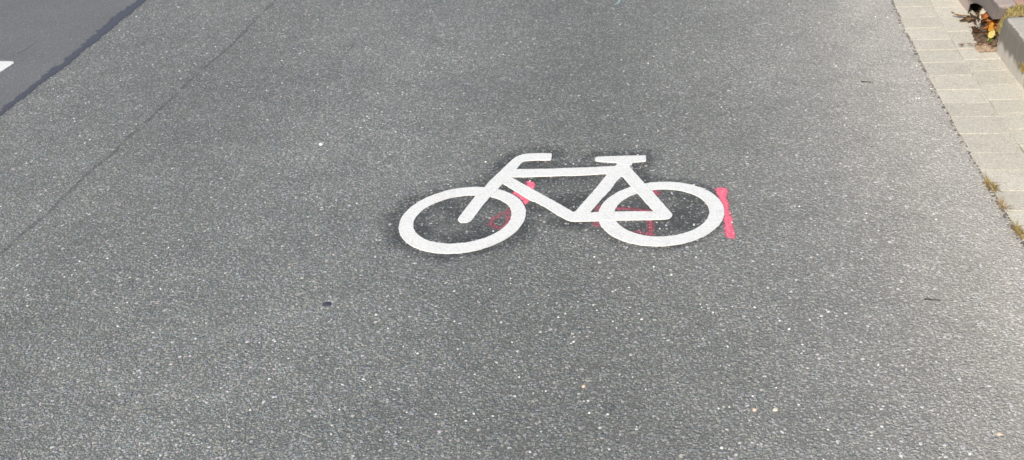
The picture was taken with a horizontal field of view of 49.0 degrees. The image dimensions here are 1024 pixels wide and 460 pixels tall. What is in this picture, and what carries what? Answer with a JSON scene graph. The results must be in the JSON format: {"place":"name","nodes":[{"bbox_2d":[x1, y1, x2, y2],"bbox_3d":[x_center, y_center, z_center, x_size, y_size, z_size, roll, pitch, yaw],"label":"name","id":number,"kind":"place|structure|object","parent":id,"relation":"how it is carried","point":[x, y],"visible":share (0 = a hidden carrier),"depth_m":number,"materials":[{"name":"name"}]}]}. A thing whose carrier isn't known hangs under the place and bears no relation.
{"place":"outdoors","nodes":[
{"label":"outdoors","id":0,"kind":"place"},
{"bbox_2d":[0,0,136,110],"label":"road lane","id":1,"kind":"structure","parent":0,"point":[39,39],"depth_m":5.23,"materials":[{"name":"grey asphalt"}]},
{"bbox_2d":[0,61,13,71],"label":"road marking","id":2,"kind":"object","parent":1,"relation":"on","point":[4,65],"visible":1,"depth_m":4.90,"materials":[{"name":"white paint"}]},
{"bbox_2d":[0,0,145,114],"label":"bitumen seam","id":3,"kind":"object","parent":1,"relation":"on","point":[117,18],"visible":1,"depth_m":5.00,"materials":[{"name":"black asphalt"}]},
{"bbox_2d":[0,0,1023,459],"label":"road","id":4,"kind":"structure","parent":0,"point":[230,138],"depth_m":3.24,"materials":[{"name":"grey asphalt"}]},
{"bbox_2d":[322,302,331,306],"bbox_3d":[-0.505,0.203,3.068,0.027,0.004,0.022,-6,31,0],"label":"tar spot","id":5,"kind":"object","parent":4,"relation":"on","point":[325,304],"visible":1,"depth_m":3.06,"materials":[{"name":"black asphalt"}]},
{"bbox_2d":[487,209,510,228],"bbox_3d":[-0.036,-0.033,3.379,0.108,0.001,0.158,-6,31,0],"label":"spray mark","id":6,"kind":"object","parent":4,"relation":"on","point":[506,220],"visible":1,"depth_m":3.38,"materials":[{"name":"paint"}]},
{"bbox_2d":[513,181,534,204],"bbox_3d":[0.034,-0.117,3.506,0.081,0.001,0.168,2,32,13],"label":"spray mark","id":7,"kind":"object","parent":4,"relation":"on","point":[530,184],"visible":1,"depth_m":3.50,"materials":[{"name":"pink paint"}]},
{"bbox_2d":[399,153,723,253],"bbox_3d":[0.136,-0.092,3.443,0.968,0.004,0.655,-6,31,0],"label":"bicycle symbol","id":8,"kind":"object","parent":4,"relation":"on","point":[607,216],"visible":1,"depth_m":3.41,"materials":[{"name":"white paint"}]},
{"bbox_2d":[593,190,660,235],"bbox_3d":[0.338,-0.055,3.349,0.225,0.001,0.313,1,32,11],"label":"spray mark","id":9,"kind":"object","parent":4,"relation":"on","point":[650,222],"visible":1,"depth_m":3.29,"materials":[{"name":"paint"}]},
{"bbox_2d":[715,187,735,238],"bbox_3d":[0.629,-0.052,3.293,0.062,0.001,0.322,-3,31,5],"label":"spray mark","id":10,"kind":"object","parent":4,"relation":"on","point":[728,218],"visible":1,"depth_m":3.29,"materials":[{"name":"pink paint"}]},
{"bbox_2d":[891,0,1023,246],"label":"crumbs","id":11,"kind":"object","parent":4,"relation":"on","point":[969,152],"visible":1,"depth_m":3.64,"materials":[{"name":"concrete"}]},
{"bbox_2d":[893,0,1023,240],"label":"gutter","id":12,"kind":"object","parent":4,"relation":"on","point":[969,82],"visible":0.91,"depth_m":3.82,"materials":[{"name":"concrete"}]},
{"bbox_2d":[974,43,996,52],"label":"sand","id":13,"kind":"structure","parent":12,"relation":"on","point":[984,47],"depth_m":4.09,"materials":[{"name":"beige sand"}]},
{"label":"leaf","id":14,"kind":"object","parent":13,"relation":"on","visible":0},
{"bbox_2d":[987,29,995,40],"bbox_3d":[1.748,-0.711,4.101,0.030,0.048,0.006,33,10,24],"label":"leaf","id":15,"kind":"object","parent":14,"relation":"on","point":[992,33],"visible":1,"depth_m":4.10,"materials":[{"name":"yellow plant"}]},
{"bbox_2d":[959,0,1016,18],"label":"kerbstone","id":16,"kind":"object","parent":12,"relation":"on","point":[996,9],"visible":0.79,"depth_m":4.14,"materials":[{"name":"grey concrete"}]},
{"bbox_2d":[981,171,999,192],"bbox_3d":[1.398,-0.136,3.279,0.052,0.017,0.140,1,32,12],"label":"grass tuft","id":17,"kind":"object","parent":12,"relation":"on","point":[986,182],"visible":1,"depth_m":3.27,"materials":[{"name":"plant"}]},
{"bbox_2d":[971,6,1020,46],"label":"soil","id":18,"kind":"structure","parent":12,"relation":"on","point":[981,38],"depth_m":4.18,"materials":[{"name":"brown soil"}]},
{"bbox_2d":[968,26,981,32],"bbox_3d":[1.733,-0.751,4.206,0.057,0.019,0.026,38,51,10],"label":"leaf","id":19,"kind":"object","parent":18,"relation":"on","point":[974,30],"visible":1,"depth_m":4.21,"materials":[{"name":"brown plant"}]},
{"label":"leaf","id":20,"kind":"object","parent":18,"relation":"on","visible":0},
{"bbox_2d":[987,21,993,31],"bbox_3d":[1.759,-0.735,4.124,0.030,0.064,0.007,7,6,29],"label":"leaf","id":21,"kind":"object","parent":20,"relation":"on","point":[990,28],"visible":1,"depth_m":4.12,"materials":[{"name":"orange plant"}]},
{"label":"leaf","id":22,"kind":"object","parent":18,"relation":"on","visible":0},
{"bbox_2d":[978,7,986,23],"bbox_3d":[1.770,-0.811,4.228,0.030,0.077,0.011,20,8,23],"label":"leaf","id":23,"kind":"object","parent":22,"relation":"on","point":[982,10],"visible":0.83,"depth_m":4.23,"materials":[{"name":"white plant"}]},
{"label":"leaf","id":24,"kind":"object","parent":18,"relation":"on","visible":0},
{"bbox_2d":[981,12,988,19],"bbox_3d":[1.755,-0.793,4.169,0.028,0.020,0.070,6,33,19],"label":"leaf","id":25,"kind":"object","parent":24,"relation":"on","point":[985,15],"visible":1,"depth_m":4.18,"materials":[{"name":"orange plant"}]},
{"bbox_2d":[997,195,1011,211],"bbox_3d":[1.386,-0.074,3.177,0.042,0.017,0.101,-10,31,-7],"label":"grass tuft","id":26,"kind":"object","parent":12,"relation":"on","point":[999,202],"visible":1,"depth_m":3.18,"materials":[{"name":"plant"}]},
{"bbox_2d":[1006,219,1023,238],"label":"grass tuft","id":27,"kind":"object","parent":12,"relation":"on","point":[1017,230],"visible":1,"depth_m":3.06,"materials":[{"name":"plant"}]},
{"bbox_2d":[970,3,1023,212],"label":"gutter bed","id":28,"kind":"object","parent":4,"relation":"on","point":[975,7],"visible":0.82,"depth_m":4.47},
{"bbox_2d":[1013,0,1023,6],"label":"pavement","id":29,"kind":"structure","parent":0,"point":[1020,2],"depth_m":4.11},
{"label":"ground","id":30,"kind":"structure","parent":0,"visible":0},
{"bbox_2d":[996,16,1023,84],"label":"kerbstone","id":31,"kind":"object","parent":30,"relation":"on","point":[1010,49],"visible":0.88,"depth_m":3.93,"materials":[{"name":"concrete"}]},
{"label":"kerbstone","id":32,"kind":"object","parent":30,"relation":"on","visible":0},
{"bbox_2d":[1017,61,1023,72],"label":"grass tuft","id":33,"kind":"object","parent":32,"relation":"on","point":[1021,69],"visible":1,"depth_m":3.79,"materials":[{"name":"yellow plant"}]},
{"label":"footway","id":34,"kind":"structure","parent":0,"visible":0},
{"bbox_2d":[995,3,1023,34],"bbox_3d":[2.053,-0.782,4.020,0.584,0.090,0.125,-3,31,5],"label":"dry grass","id":35,"kind":"structure","parent":34,"relation":"on","point":[1018,8],"depth_m":4.04,"materials":[{"name":"yellow plant"}]}
]}

